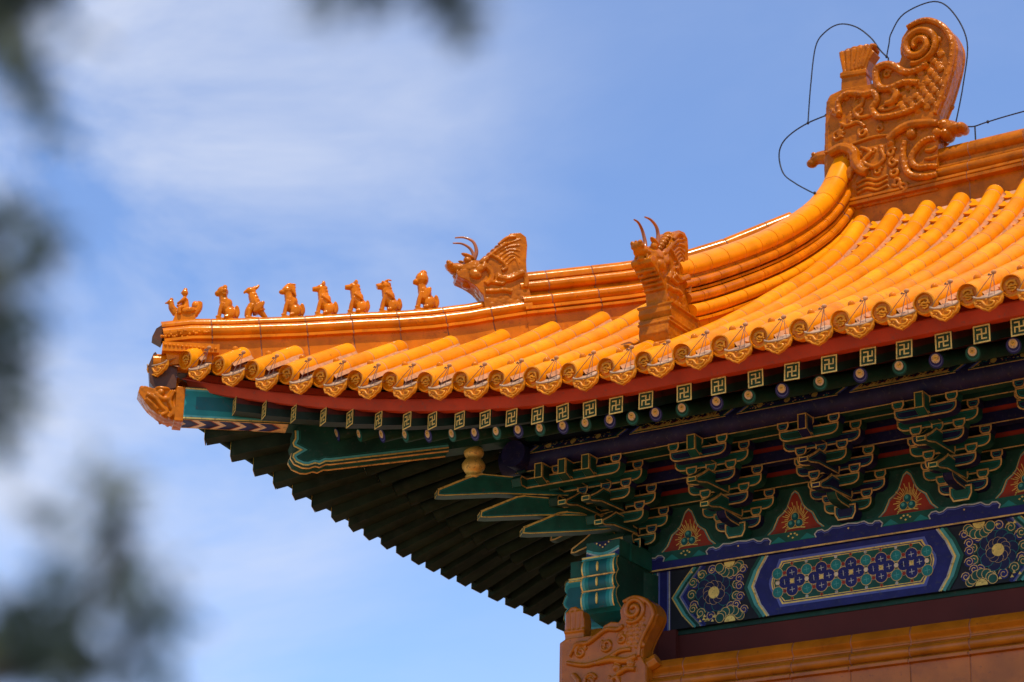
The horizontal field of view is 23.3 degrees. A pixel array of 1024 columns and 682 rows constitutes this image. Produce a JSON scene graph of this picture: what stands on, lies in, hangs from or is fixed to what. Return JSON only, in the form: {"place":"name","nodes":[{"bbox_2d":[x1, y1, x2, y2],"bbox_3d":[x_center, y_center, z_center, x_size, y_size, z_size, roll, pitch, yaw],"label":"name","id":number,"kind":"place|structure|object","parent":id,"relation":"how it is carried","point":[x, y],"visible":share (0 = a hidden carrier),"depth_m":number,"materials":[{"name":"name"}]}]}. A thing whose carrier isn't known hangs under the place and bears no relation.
{"place":"outdoors","nodes":[
{"label":"outdoors","id":0,"kind":"place"},
{"bbox_2d":[0,0,1023,681],"label":"sky","id":1,"kind":"structure","parent":0,"point":[239,147],"materials":[{"name":"blue"}]},
{"label":"ground","id":2,"kind":"structure","parent":0,"visible":0},
{"bbox_2d":[0,0,501,681],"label":"cypress tree","id":3,"kind":"object","parent":2,"relation":"on","point":[64,648],"visible":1,"depth_m":1.29,"materials":[{"name":"green plant"}]},
{"bbox_2d":[147,128,1023,681],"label":"temple hall","id":4,"kind":"structure","parent":2,"relation":"on","point":[797,454],"depth_m":15.83,"materials":[{"name":"yellow ceramic"}]},
{"bbox_2d":[137,386,185,430],"bbox_3d":[-2.288,0.427,16.167,0.299,0.238,0.190,6,-23,-11],"label":"beam cap","id":5,"kind":"object","parent":4,"relation":"on","point":[163,405],"visible":1,"depth_m":16.11,"materials":[{"name":"ceramic"}]},
{"bbox_2d":[165,288,202,320],"bbox_3d":[-2.171,-0.228,16.453,0.248,0.266,0.114,7,-23,-13],"label":"rider figurine","id":6,"kind":"object","parent":4,"relation":"on","point":[183,310],"visible":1,"depth_m":16.41,"materials":[{"name":"orange ceramic"}]},
{"bbox_2d":[215,285,239,318],"bbox_3d":[-1.889,-0.237,16.509,0.177,0.280,0.096,5,-22,-8],"label":"ridge beast","id":7,"kind":"object","parent":4,"relation":"on","point":[227,309],"visible":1,"depth_m":16.48,"materials":[{"name":"orange ceramic"}]},
{"bbox_2d":[243,285,266,317],"bbox_3d":[-1.704,-0.246,16.548,0.175,0.283,0.090,5,-22,-9],"label":"ridge beast","id":8,"kind":"object","parent":4,"relation":"on","point":[255,306],"visible":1,"depth_m":16.51,"materials":[{"name":"orange ceramic"}]},
{"bbox_2d":[279,283,304,316],"bbox_3d":[-1.468,-0.255,16.597,0.183,0.283,0.096,6,-23,-11],"label":"ridge beast","id":9,"kind":"object","parent":4,"relation":"on","point":[293,307],"visible":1,"depth_m":16.57,"materials":[{"name":"orange ceramic"}]},
{"bbox_2d":[312,281,338,314],"bbox_3d":[-1.249,-0.270,16.645,0.184,0.288,0.096,5,-22,-9],"label":"ridge beast","id":10,"kind":"object","parent":4,"relation":"on","point":[326,305],"visible":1,"depth_m":16.61,"materials":[{"name":"orange ceramic"}]},
{"bbox_2d":[345,280,369,313],"bbox_3d":[-1.038,-0.281,16.689,0.178,0.283,0.096,5,-22,-9],"label":"ridge beast","id":11,"kind":"object","parent":4,"relation":"on","point":[358,303],"visible":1,"depth_m":16.65,"materials":[{"name":"orange ceramic"}]},
{"bbox_2d":[376,279,401,311],"bbox_3d":[-0.828,-0.283,16.731,0.187,0.267,0.096,6,-23,-11],"label":"ridge beast","id":12,"kind":"object","parent":4,"relation":"on","point":[389,301],"visible":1,"depth_m":16.70,"materials":[{"name":"orange ceramic"}]},
{"bbox_2d":[413,270,438,309],"bbox_3d":[-0.580,-0.325,16.795,0.187,0.326,0.102,4,-22,-7],"label":"ridge beast","id":13,"kind":"object","parent":4,"relation":"on","point":[426,299],"visible":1,"depth_m":16.76,"materials":[{"name":"orange ceramic"}]},
{"bbox_2d":[445,233,530,306],"bbox_3d":[-0.160,-0.459,16.930,0.597,0.578,0.239,5,-22,-9],"label":"dragon head","id":14,"kind":"object","parent":4,"relation":"on","point":[496,275],"visible":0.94,"depth_m":16.85},
{"bbox_2d":[559,595,666,681],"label":"ridge corner ornament","id":15,"kind":"object","parent":4,"relation":"on","point":[622,649],"visible":1,"depth_m":15.61,"materials":[{"name":"brown ceramic"}]},
{"bbox_2d":[630,216,699,342],"bbox_3d":[0.910,-0.338,15.318,0.252,0.847,0.617,-12,-26,30],"label":"dragon head","id":16,"kind":"object","parent":4,"relation":"on","point":[665,314],"visible":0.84,"depth_m":15.23},
{"bbox_2d":[806,17,969,208],"bbox_3d":[2.706,-1.614,18.057,1.266,1.377,0.282,-12,-26,30],"label":"ridge end ornament","id":17,"kind":"object","parent":4,"relation":"on","point":[892,126],"visible":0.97,"depth_m":17.92,"materials":[{"name":"ceramic"}]},
{"bbox_2d":[778,1,1023,194],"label":"lightning conductor","id":18,"kind":"object","parent":4,"relation":"on","point":[886,56],"visible":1,"depth_m":18.25,"materials":[{"name":"metal"}]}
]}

